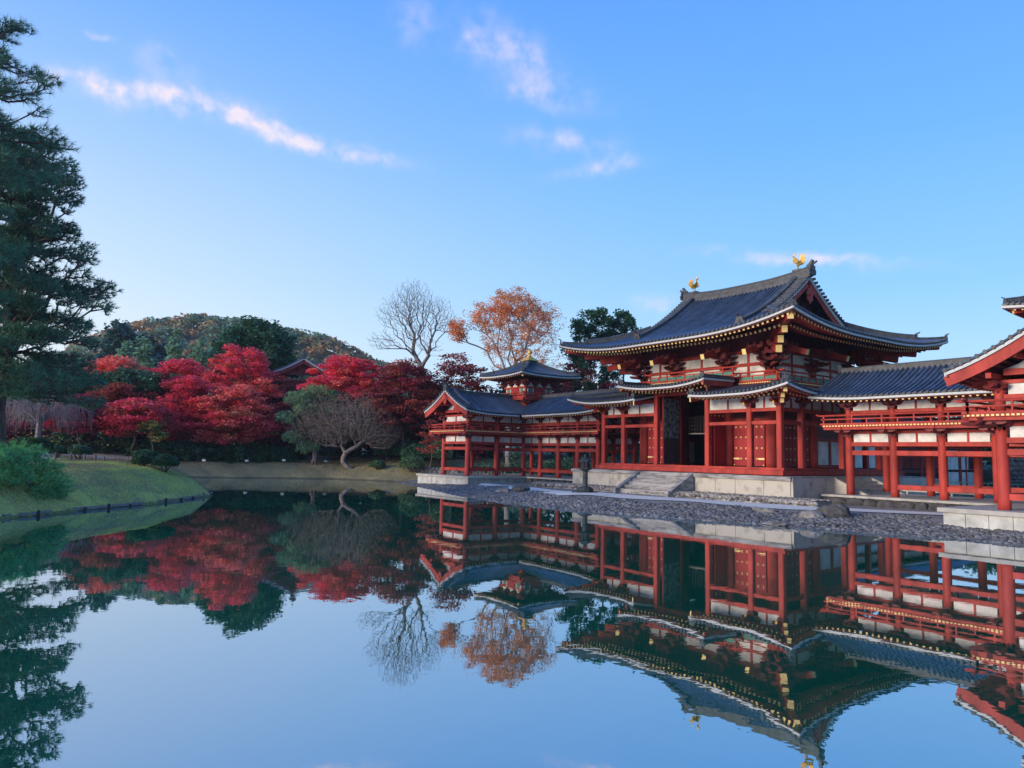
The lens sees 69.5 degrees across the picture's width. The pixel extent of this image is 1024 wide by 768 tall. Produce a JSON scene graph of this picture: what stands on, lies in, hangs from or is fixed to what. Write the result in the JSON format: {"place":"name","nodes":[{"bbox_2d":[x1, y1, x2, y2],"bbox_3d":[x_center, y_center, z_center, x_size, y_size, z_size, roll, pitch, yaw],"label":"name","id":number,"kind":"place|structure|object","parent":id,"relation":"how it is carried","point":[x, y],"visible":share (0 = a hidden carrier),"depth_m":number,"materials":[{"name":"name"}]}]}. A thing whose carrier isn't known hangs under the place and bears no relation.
{"place":"outdoors","nodes":[
{"label":"outdoors","id":0,"kind":"place"},
{"bbox_2d":[34,328,361,436],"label":"hills","id":1,"kind":"structure","parent":0,"point":[189,338],"depth_m":253.64,"materials":[{"name":"green plant"}]},
{"bbox_2d":[5,312,572,433],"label":"forest","id":2,"kind":"object","parent":1,"relation":"on","point":[322,343],"visible":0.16,"depth_m":254.10,"materials":[{"name":"green plant"}]},
{"bbox_2d":[59,453,398,460],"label":"path","id":3,"kind":"structure","parent":0,"point":[129,456],"depth_m":72.13,"materials":[{"name":"grey gravel"}]},
{"bbox_2d":[0,477,1023,767],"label":"pond water","id":4,"kind":"structure","parent":0,"point":[286,623],"depth_m":10.80,"materials":[{"name":"blue liquid"}]},
{"bbox_2d":[0,436,1023,542],"bbox_3d":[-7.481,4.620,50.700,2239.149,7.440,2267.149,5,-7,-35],"label":"ground","id":5,"kind":"structure","parent":0,"point":[56,506],"depth_m":39.46,"materials":[{"name":"green plant"}]},
{"bbox_2d":[8,436,53,450],"bbox_3d":[-26.627,3.629,40.882,2.198,1.425,2.644,5,-7,-35],"label":"clipped shrub","id":6,"kind":"object","parent":5,"relation":"on","point":[47,444],"visible":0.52,"depth_m":40.44,"materials":[{"name":"green plant"}]},
{"bbox_2d":[0,437,75,502],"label":"bush","id":7,"kind":"object","parent":5,"relation":"on","point":[19,455],"visible":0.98,"depth_m":29.52,"materials":[{"name":"green plant"}]},
{"bbox_2d":[0,14,81,347],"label":"pine tree","id":8,"kind":"object","parent":5,"relation":"on","point":[10,169],"visible":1,"depth_m":37.43,"materials":[{"name":"green plant"}]},
{"bbox_2d":[48,445,65,457],"bbox_3d":[-32.210,4.886,52.328,1.325,1.170,1.338,5,-7,-35],"label":"clipped shrub","id":9,"kind":"object","parent":5,"relation":"on","point":[60,449],"visible":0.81,"depth_m":52.01,"materials":[{"name":"green plant"}]},
{"bbox_2d":[5,395,113,445],"bbox_3d":[-40.215,3.442,63.914,14.737,5.608,15.334,5,-7,-35],"label":"weeping cherry","id":10,"kind":"object","parent":5,"relation":"on","point":[37,416],"visible":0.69,"depth_m":63.23,"materials":[{"name":"grey plant"}]},
{"bbox_2d":[0,123,122,447],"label":"pine tree","id":11,"kind":"object","parent":5,"relation":"on","point":[28,307],"visible":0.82,"depth_m":42.02,"materials":[{"name":"green plant"}]},
{"bbox_2d":[40,393,109,443],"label":"maple tree","id":12,"kind":"object","parent":5,"relation":"on","point":[80,427],"visible":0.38,"depth_m":69.74,"materials":[{"name":"red plant"}]},
{"bbox_2d":[65,444,93,459],"bbox_3d":[-30.967,4.980,52.812,1.925,1.355,2.182,5,-7,-35],"label":"clipped shrub","id":13,"kind":"object","parent":5,"relation":"on","point":[79,449],"visible":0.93,"depth_m":52.30,"materials":[{"name":"green plant"}]},
{"bbox_2d":[0,457,206,503],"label":"grass","id":14,"kind":"structure","parent":5,"relation":"on","point":[71,462],"depth_m":36.94,"materials":[{"name":"green plant"}]},
{"bbox_2d":[38,363,173,396],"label":"evergreen tree","id":15,"kind":"object","parent":5,"relation":"on","point":[151,382],"visible":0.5,"depth_m":77.57,"materials":[{"name":"green plant"}]},
{"bbox_2d":[2,492,212,516],"bbox_3d":[-17.811,5.798,35.661,1.165,0.460,17.692,1,-6,2],"label":"shore edging","id":16,"kind":"object","parent":5,"relation":"on","point":[38,512],"visible":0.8,"depth_m":32.38,"materials":[{"name":"grey stone"}]},
{"bbox_2d":[84,354,148,391],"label":"maple tree","id":17,"kind":"object","parent":5,"relation":"on","point":[112,362],"visible":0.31,"depth_m":80.42,"materials":[{"name":"red plant"}]},
{"bbox_2d":[83,381,158,452],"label":"maple tree","id":18,"kind":"object","parent":5,"relation":"on","point":[112,394],"visible":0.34,"depth_m":74.93,"materials":[{"name":"red plant"}]},
{"bbox_2d":[86,319,164,371],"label":"evergreen tree","id":19,"kind":"object","parent":5,"relation":"on","point":[117,334],"visible":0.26,"depth_m":131.34,"materials":[{"name":"green plant"}]},
{"bbox_2d":[114,339,136,364],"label":"conifer","id":20,"kind":"object","parent":5,"relation":"on","point":[124,346],"visible":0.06,"depth_m":111.26,"materials":[{"name":"green plant"}]},
{"bbox_2d":[93,397,182,458],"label":"maple tree","id":21,"kind":"object","parent":5,"relation":"on","point":[121,421],"visible":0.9,"depth_m":70.25,"materials":[{"name":"red plant"}]},
{"bbox_2d":[131,454,152,465],"bbox_3d":[-20.548,4.283,41.000,1.190,0.832,1.174,5,-7,-35],"label":"clipped shrub","id":22,"kind":"object","parent":5,"relation":"on","point":[143,459],"visible":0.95,"depth_m":40.65,"materials":[{"name":"green plant"}]},
{"bbox_2d":[130,449,159,464],"bbox_3d":[-20.996,4.249,42.222,1.559,1.075,1.993,5,-7,-35],"label":"clipped shrub","id":23,"kind":"object","parent":5,"relation":"on","point":[152,453],"visible":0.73,"depth_m":41.72,"materials":[{"name":"green plant"}]},
{"bbox_2d":[132,336,159,397],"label":"conifer","id":24,"kind":"object","parent":5,"relation":"on","point":[144,358],"visible":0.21,"depth_m":121.17,"materials":[{"name":"green plant"}]},
{"bbox_2d":[136,420,170,457],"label":"yellow shrub","id":25,"kind":"object","parent":5,"relation":"on","point":[156,429],"visible":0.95,"depth_m":69.83,"materials":[{"name":"green plant"}]},
{"bbox_2d":[141,332,173,374],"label":"evergreen tree","id":26,"kind":"object","parent":5,"relation":"on","point":[160,349],"visible":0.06,"depth_m":139.71,"materials":[{"name":"green plant"}]},
{"bbox_2d":[151,454,179,471],"bbox_3d":[-19.403,4.479,41.272,1.511,1.161,1.645,5,-7,-35],"label":"clipped shrub","id":27,"kind":"object","parent":5,"relation":"on","point":[165,460],"visible":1,"depth_m":40.80,"materials":[{"name":"green plant"}]},
{"bbox_2d":[28,433,307,463],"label":"hedge","id":28,"kind":"object","parent":5,"relation":"on","point":[190,451],"visible":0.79,"depth_m":74.52,"materials":[{"name":"green plant"}]},
{"bbox_2d":[163,328,184,376],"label":"conifer","id":29,"kind":"object","parent":5,"relation":"on","point":[175,347],"visible":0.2,"depth_m":127.82,"materials":[{"name":"green plant"}]},
{"bbox_2d":[139,358,215,397],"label":"maple tree","id":30,"kind":"object","parent":5,"relation":"on","point":[185,367],"visible":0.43,"depth_m":81.11,"materials":[{"name":"red plant"}]},
{"bbox_2d":[137,375,219,443],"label":"maple tree","id":31,"kind":"object","parent":5,"relation":"on","point":[187,390],"visible":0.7,"depth_m":74.85,"materials":[{"name":"red plant"}]},
{"bbox_2d":[186,337,209,369],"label":"conifer","id":32,"kind":"object","parent":5,"relation":"on","point":[199,353],"visible":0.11,"depth_m":119.90,"materials":[{"name":"green plant"}]},
{"bbox_2d":[61,451,399,469],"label":"fallen leaves","id":33,"kind":"object","parent":5,"relation":"on","point":[273,462],"visible":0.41,"depth_m":76.48,"materials":[{"name":"brown plant"}]},
{"bbox_2d":[177,384,284,445],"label":"maple tree","id":34,"kind":"object","parent":5,"relation":"on","point":[234,417],"visible":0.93,"depth_m":75.17,"materials":[{"name":"red plant"}]},
{"bbox_2d":[41,451,431,481],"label":"grass","id":35,"kind":"structure","parent":5,"relation":"on","point":[205,462],"depth_m":74.08,"materials":[{"name":"plant"}]},
{"bbox_2d":[188,343,294,430],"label":"maple tree","id":36,"kind":"object","parent":5,"relation":"on","point":[232,368],"visible":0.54,"depth_m":81.57,"materials":[{"name":"red plant"}]},
{"bbox_2d":[200,315,302,401],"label":"evergreen tree","id":37,"kind":"object","parent":5,"relation":"on","point":[275,344],"visible":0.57,"depth_m":90.97,"materials":[{"name":"green plant"}]},
{"bbox_2d":[5,376,502,461],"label":"woodland","id":38,"kind":"object","parent":5,"relation":"on","point":[356,452],"visible":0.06,"depth_m":77.52,"materials":[{"name":"green plant"}]},
{"bbox_2d":[239,408,304,446],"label":"maple tree","id":39,"kind":"object","parent":5,"relation":"on","point":[275,440],"visible":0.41,"depth_m":78.48,"materials":[{"name":"red plant"}]},
{"bbox_2d":[273,349,327,450],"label":"gate building","id":40,"kind":"structure","parent":5,"relation":"on","point":[300,366],"depth_m":86.09,"materials":[{"name":"grey wood"}]},
{"bbox_2d":[275,382,345,464],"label":"pine tree","id":41,"kind":"object","parent":5,"relation":"on","point":[296,398],"visible":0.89,"depth_m":76.31,"materials":[{"name":"green plant"}]},
{"bbox_2d":[283,395,345,464],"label":"cherry tree","id":42,"kind":"object","parent":5,"relation":"on","point":[306,422],"visible":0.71,"depth_m":76.02,"materials":[{"name":"brown plant"}]},
{"bbox_2d":[320,446,342,459],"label":"shrub","id":43,"kind":"object","parent":5,"relation":"on","point":[323,452],"visible":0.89,"depth_m":79.95,"materials":[{"name":"green plant"}]},
{"bbox_2d":[296,354,394,460],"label":"maple tree","id":44,"kind":"object","parent":5,"relation":"on","point":[345,371],"visible":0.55,"depth_m":79.27,"materials":[{"name":"red plant"}]},
{"bbox_2d":[307,391,403,469],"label":"cherry tree","id":45,"kind":"object","parent":5,"relation":"on","point":[352,421],"visible":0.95,"depth_m":75.40,"materials":[{"name":"grey plant"}]},
{"bbox_2d":[369,460,385,469],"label":"shrub","id":46,"kind":"object","parent":5,"relation":"on","point":[377,464],"visible":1,"depth_m":73.87,"materials":[{"name":"green plant"}]},
{"bbox_2d":[372,440,405,460],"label":"shrub","id":47,"kind":"object","parent":5,"relation":"on","point":[380,453],"visible":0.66,"depth_m":79.31,"materials":[{"name":"green plant"}]},
{"bbox_2d":[364,398,429,457],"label":"maple tree","id":48,"kind":"object","parent":5,"relation":"on","point":[414,438],"visible":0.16,"depth_m":80.99,"materials":[{"name":"red plant"}]},
{"bbox_2d":[358,357,442,462],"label":"maple tree","id":49,"kind":"object","parent":5,"relation":"on","point":[407,409],"visible":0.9,"depth_m":76.35,"materials":[{"name":"red plant"}]},
{"bbox_2d":[393,440,428,459],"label":"shrub","id":50,"kind":"object","parent":5,"relation":"on","point":[405,443],"visible":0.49,"depth_m":77.55,"materials":[{"name":"green plant"}]},
{"bbox_2d":[367,278,456,456],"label":"bare tree","id":51,"kind":"object","parent":5,"relation":"on","point":[412,352],"visible":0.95,"depth_m":80.95,"materials":[{"name":"grey plant"}]},
{"bbox_2d":[399,455,424,471],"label":"shrub","id":52,"kind":"object","parent":5,"relation":"on","point":[419,463],"visible":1,"depth_m":72.31,"materials":[{"name":"green plant"}]},
{"bbox_2d":[400,444,429,458],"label":"shrub","id":53,"kind":"object","parent":5,"relation":"on","point":[402,454],"visible":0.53,"depth_m":74.76,"materials":[{"name":"green plant"}]},
{"bbox_2d":[416,419,441,472],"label":"maple tree","id":54,"kind":"object","parent":5,"relation":"on","point":[427,436],"visible":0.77,"depth_m":66.08,"materials":[{"name":"red plant"}]},
{"bbox_2d":[406,467,459,472],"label":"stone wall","id":55,"kind":"structure","parent":5,"relation":"on","point":[429,470],"depth_m":72.32,"materials":[{"name":"grey stone"}]},
{"bbox_2d":[424,435,452,456],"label":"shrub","id":56,"kind":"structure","parent":5,"relation":"on","point":[433,441],"depth_m":78.44,"materials":[{"name":"red plant"}]},
{"bbox_2d":[429,440,452,466],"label":"shrub","id":57,"kind":"object","parent":5,"relation":"on","point":[436,455],"visible":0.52,"depth_m":74.79,"materials":[{"name":"green plant"}]},
{"bbox_2d":[411,352,500,459],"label":"maple tree","id":58,"kind":"object","parent":5,"relation":"on","point":[473,384],"visible":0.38,"depth_m":78.88,"materials":[{"name":"red plant"}]},
{"bbox_2d":[447,285,565,466],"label":"orange leaved tree","id":59,"kind":"object","parent":5,"relation":"on","point":[504,311],"visible":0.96,"depth_m":78.27,"materials":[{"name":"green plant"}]},
{"bbox_2d":[416,349,639,483],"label":"corridor wing","id":60,"kind":"structure","parent":5,"relation":"on","point":[528,400],"depth_m":61.53,"materials":[{"name":"red wood"}]},
{"bbox_2d":[470,471,483,474],"bbox_3d":[-3.094,7.417,61.798,1.800,0.440,0.080,5,-7,-35],"label":"barrier","id":61,"kind":"object","parent":60,"relation":"on","point":[476,473],"visible":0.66,"depth_m":61.88,"materials":[{"name":"grey stone"}]},
{"bbox_2d":[525,478,572,482],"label":"foundation stones","id":62,"kind":"object","parent":5,"relation":"on","point":[528,480],"visible":0.23,"depth_m":59.13,"materials":[{"name":"grey stone"}]},
{"bbox_2d":[475,451,639,475],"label":"undergrowth","id":63,"kind":"object","parent":5,"relation":"on","point":[567,462],"visible":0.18,"depth_m":73.86,"materials":[{"name":"green plant"}]},
{"bbox_2d":[552,357,617,429],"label":"maple tree","id":64,"kind":"object","parent":5,"relation":"on","point":[590,372],"visible":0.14,"depth_m":84.19,"materials":[{"name":"red plant"}]},
{"bbox_2d":[572,454,597,492],"bbox_3d":[4.504,5.504,45.376,1.626,2.420,1.626,5,-7,-35],"label":"garden lantern","id":65,"kind":"object","parent":5,"relation":"on","point":[585,461],"visible":0.98,"depth_m":45.17,"materials":[{"name":"grey stone"}]},
{"bbox_2d":[535,460,639,475],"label":"stone wall","id":66,"kind":"structure","parent":5,"relation":"on","point":[572,475],"depth_m":78.58,"materials":[{"name":"grey stone"}]},
{"bbox_2d":[559,307,621,458],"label":"evergreen tree","id":67,"kind":"object","parent":5,"relation":"on","point":[582,327],"visible":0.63,"depth_m":83.75,"materials":[{"name":"green plant"}]},
{"bbox_2d":[580,381,639,455],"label":"maple tree","id":68,"kind":"object","parent":5,"relation":"on","point":[610,384],"visible":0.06,"depth_m":81.99,"materials":[{"name":"red plant"}]},
{"bbox_2d":[602,308,641,380],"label":"evergreen tree","id":69,"kind":"object","parent":5,"relation":"on","point":[620,326],"visible":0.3,"depth_m":85.42,"materials":[{"name":"green plant"}]},
{"bbox_2d":[529,481,831,506],"bbox_3d":[8.651,6.718,45.071,1.982,0.635,22.869,5,-7,-35],"label":"rubble ledge","id":70,"kind":"object","parent":5,"relation":"on","point":[751,498],"visible":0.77,"depth_m":40.05,"materials":[{"name":"stone"}]},
{"bbox_2d":[397,480,1023,544],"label":"pebble beach","id":71,"kind":"structure","parent":5,"relation":"on","point":[860,522],"depth_m":33.60,"materials":[{"name":"grey gravel"}]},
{"bbox_2d":[496,488,509,491],"bbox_3d":[-0.540,7.086,48.551,0.883,0.526,1.304,5,-7,-35],"label":"rock","id":72,"kind":"object","parent":71,"relation":"on","point":[502,489],"visible":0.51,"depth_m":48.31,"materials":[{"name":"grey stone"}]},
{"bbox_2d":[511,485,529,491],"bbox_3d":[0.450,7.005,48.049,0.943,0.800,1.614,5,-7,-35],"label":"rock","id":73,"kind":"object","parent":71,"relation":"on","point":[518,488],"visible":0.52,"depth_m":47.67,"materials":[{"name":"stone"}]},
{"bbox_2d":[752,507,776,513],"bbox_3d":[11.704,5.932,34.182,0.646,0.434,1.358,5,-7,-35],"label":"rock","id":74,"kind":"object","parent":71,"relation":"on","point":[761,510],"visible":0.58,"depth_m":33.98,"materials":[{"name":"grey stone"}]},
{"bbox_2d":[762,521,789,525],"bbox_3d":[11.017,5.918,31.059,0.685,0.301,1.578,5,-7,-35],"label":"rock","id":75,"kind":"object","parent":71,"relation":"on","point":[773,523],"visible":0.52,"depth_m":30.68,"materials":[{"name":"grey stone"}]},
{"bbox_2d":[798,510,824,518],"bbox_3d":[13.000,5.802,31.971,0.873,0.705,1.343,5,-7,-35],"label":"rock","id":76,"kind":"object","parent":71,"relation":"on","point":[807,514],"visible":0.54,"depth_m":31.70,"materials":[{"name":"grey stone"}]},
{"bbox_2d":[816,504,851,517],"bbox_3d":[13.988,5.653,31.966,1.069,0.956,1.509,5,-7,-35],"label":"rock","id":77,"kind":"object","parent":71,"relation":"on","point":[836,511],"visible":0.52,"depth_m":31.62,"materials":[{"name":"stone"}]},
{"bbox_2d":[558,259,948,499],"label":"temple hall","id":78,"kind":"structure","parent":5,"relation":"on","point":[715,399],"depth_m":45.88,"materials":[{"name":"wood"}]},
{"bbox_2d":[648,427,653,462],"bbox_3d":[9.826,4.166,51.104,0.155,2.610,1.070,5,-7,-35],"label":"door leaf","id":79,"kind":"structure","parent":78,"relation":"in","point":[650,429],"depth_m":51.29,"materials":[{"name":"red paint"}]},
{"bbox_2d":[660,425,661,462],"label":"door leaf","id":80,"kind":"structure","parent":78,"relation":"in","point":[660,425],"depth_m":50.54,"materials":[{"name":"red paint"}]},
{"bbox_2d":[662,397,679,463],"bbox_3d":[10.515,3.081,48.843,1.580,4.420,0.187,5,-7,-35],"label":"door leaf","id":81,"kind":"structure","parent":78,"relation":"in","point":[670,406],"depth_m":48.70,"materials":[{"name":"red paint"}]},
{"bbox_2d":[688,277,698,292],"bbox_3d":[13.519,-7.332,54.927,0.806,1.220,0.838,0,-6,13],"label":"phoenix statue","id":82,"kind":"object","parent":78,"relation":"on","point":[692,285],"visible":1,"depth_m":54.77,"materials":[{"name":"gold metal"}]},
{"bbox_2d":[712,413,723,464],"bbox_3d":[12.713,2.830,45.799,1.580,4.420,0.187,5,-7,-35],"label":"door leaf","id":83,"kind":"structure","parent":78,"relation":"in","point":[717,417],"depth_m":45.63,"materials":[{"name":"red paint"}]},
{"bbox_2d":[714,425,725,464],"bbox_3d":[12.840,3.695,45.624,1.050,2.610,0.080,5,-7,-35],"label":"door leaf","id":84,"kind":"structure","parent":78,"relation":"in","point":[719,430],"depth_m":45.56,"materials":[{"name":"red paint"}]},
{"bbox_2d":[734,425,746,465],"bbox_3d":[14.056,3.684,45.248,0.155,2.610,1.070,5,-7,-35],"label":"door leaf","id":85,"kind":"structure","parent":78,"relation":"in","point":[740,431],"depth_m":45.26,"materials":[{"name":"red paint"}]},
{"bbox_2d":[754,424,765,465],"bbox_3d":[14.716,3.609,44.334,0.155,2.610,1.070,5,-7,-35],"label":"door leaf","id":86,"kind":"structure","parent":78,"relation":"in","point":[759,429],"depth_m":44.14,"materials":[{"name":"red paint"}]},
{"bbox_2d":[784,424,792,466],"bbox_3d":[16.317,3.636,44.277,1.580,2.610,0.150,5,-7,-35],"label":"door leaf","id":87,"kind":"structure","parent":78,"relation":"in","point":[787,428],"depth_m":44.47,"materials":[{"name":"red paint"}]},
{"bbox_2d":[792,254,805,271],"bbox_3d":[18.606,-7.912,47.884,0.838,1.220,0.806,1,-6,5],"label":"phoenix statue","id":88,"kind":"object","parent":78,"relation":"on","point":[800,262],"visible":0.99,"depth_m":47.70,"materials":[{"name":"gold metal"}]},
{"bbox_2d":[792,425,809,466],"bbox_3d":[17.705,3.761,45.268,1.760,2.610,0.150,5,-7,-35],"label":"door leaf","id":89,"kind":"structure","parent":78,"relation":"in","point":[794,427],"depth_m":45.00,"materials":[{"name":"red paint"}]},
{"bbox_2d":[486,385,1023,470],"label":"woodland","id":90,"kind":"object","parent":5,"relation":"on","point":[503,390],"visible":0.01,"depth_m":83.78,"materials":[{"name":"green plant"}]},
{"bbox_2d":[828,497,963,510],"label":"foundation stones","id":91,"kind":"object","parent":5,"relation":"on","point":[886,503],"visible":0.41,"depth_m":36.46,"materials":[{"name":"grey stone"}]},
{"bbox_2d":[854,417,973,485],"bbox_3d":[31.137,5.752,61.193,25.157,6.400,6.560,5,-7,-35],"label":"tail corridor","id":92,"kind":"object","parent":5,"relation":"on","point":[960,469],"visible":0.06,"depth_m":61.72,"materials":[{"name":"wood"}]},
{"bbox_2d":[901,448,909,468],"bbox_3d":[31.384,5.915,58.947,1.500,1.650,0.100,5,-7,-35],"label":"lattice window","id":93,"kind":"structure","parent":92,"relation":"in","point":[905,459],"depth_m":58.97,"materials":[{"name":"paint"}]},
{"bbox_2d":[910,448,919,468],"bbox_3d":[32.683,6.032,59.875,1.500,1.650,0.100,5,-7,-35],"label":"lattice window","id":94,"kind":"structure","parent":92,"relation":"in","point":[914,461],"depth_m":59.78,"materials":[{"name":"paint"}]},
{"bbox_2d":[923,449,925,468],"bbox_3d":[34.159,6.165,60.930,1.500,1.650,0.100,5,-7,-35],"label":"lattice window","id":95,"kind":"structure","parent":92,"relation":"in","point":[924,458],"depth_m":60.68,"materials":[{"name":"paint"}]},
{"bbox_2d":[934,449,937,468],"bbox_3d":[35.457,6.282,61.858,1.500,1.650,0.100,5,-7,-35],"label":"lattice window","id":96,"kind":"structure","parent":92,"relation":"in","point":[935,458],"depth_m":61.88,"materials":[{"name":"paint"}]},
{"bbox_2d":[969,457,973,468],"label":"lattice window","id":97,"kind":"structure","parent":92,"relation":"in","point":[970,458],"depth_m":65.49,"materials":[{"name":"paint"}]},
{"bbox_2d":[806,296,1023,531],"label":"corridor wing","id":98,"kind":"structure","parent":5,"relation":"on","point":[982,392],"depth_m":35.65,"materials":[{"name":"red wood"}]},
{"bbox_2d":[900,490,993,495],"bbox_3d":[26.158,5.682,36.460,0.070,0.210,15.800,5,-7,-35],"label":"barrier","id":99,"kind":"object","parent":98,"relation":"on","point":[951,493],"visible":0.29,"depth_m":39.81,"materials":[{"name":"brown wood"}]},
{"bbox_2d":[935,481,1023,497],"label":"railing fence","id":100,"kind":"object","parent":5,"relation":"on","point":[983,483],"visible":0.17,"depth_m":45.04,"materials":[{"name":"red paint"}]},
{"bbox_2d":[1010,458,1023,487],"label":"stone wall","id":101,"kind":"structure","parent":5,"relation":"on","point":[1017,472],"depth_m":63.86,"materials":[{"name":"grey stone"}]},
{"bbox_2d":[0,0,1023,442],"label":"sky","id":102,"kind":"structure","parent":0,"point":[295,163],"materials":[{"name":"blue"}]},
{"bbox_2d":[545,491,607,495],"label":"gravel path","id":103,"kind":"structure","parent":0,"point":[570,493],"depth_m":43.92,"materials":[{"name":"grey gravel"}]},
{"bbox_2d":[475,483,942,514],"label":"gravel path","id":104,"kind":"structure","parent":0,"point":[780,506],"depth_m":37.38,"materials":[{"name":"grey gravel"}]}
]}

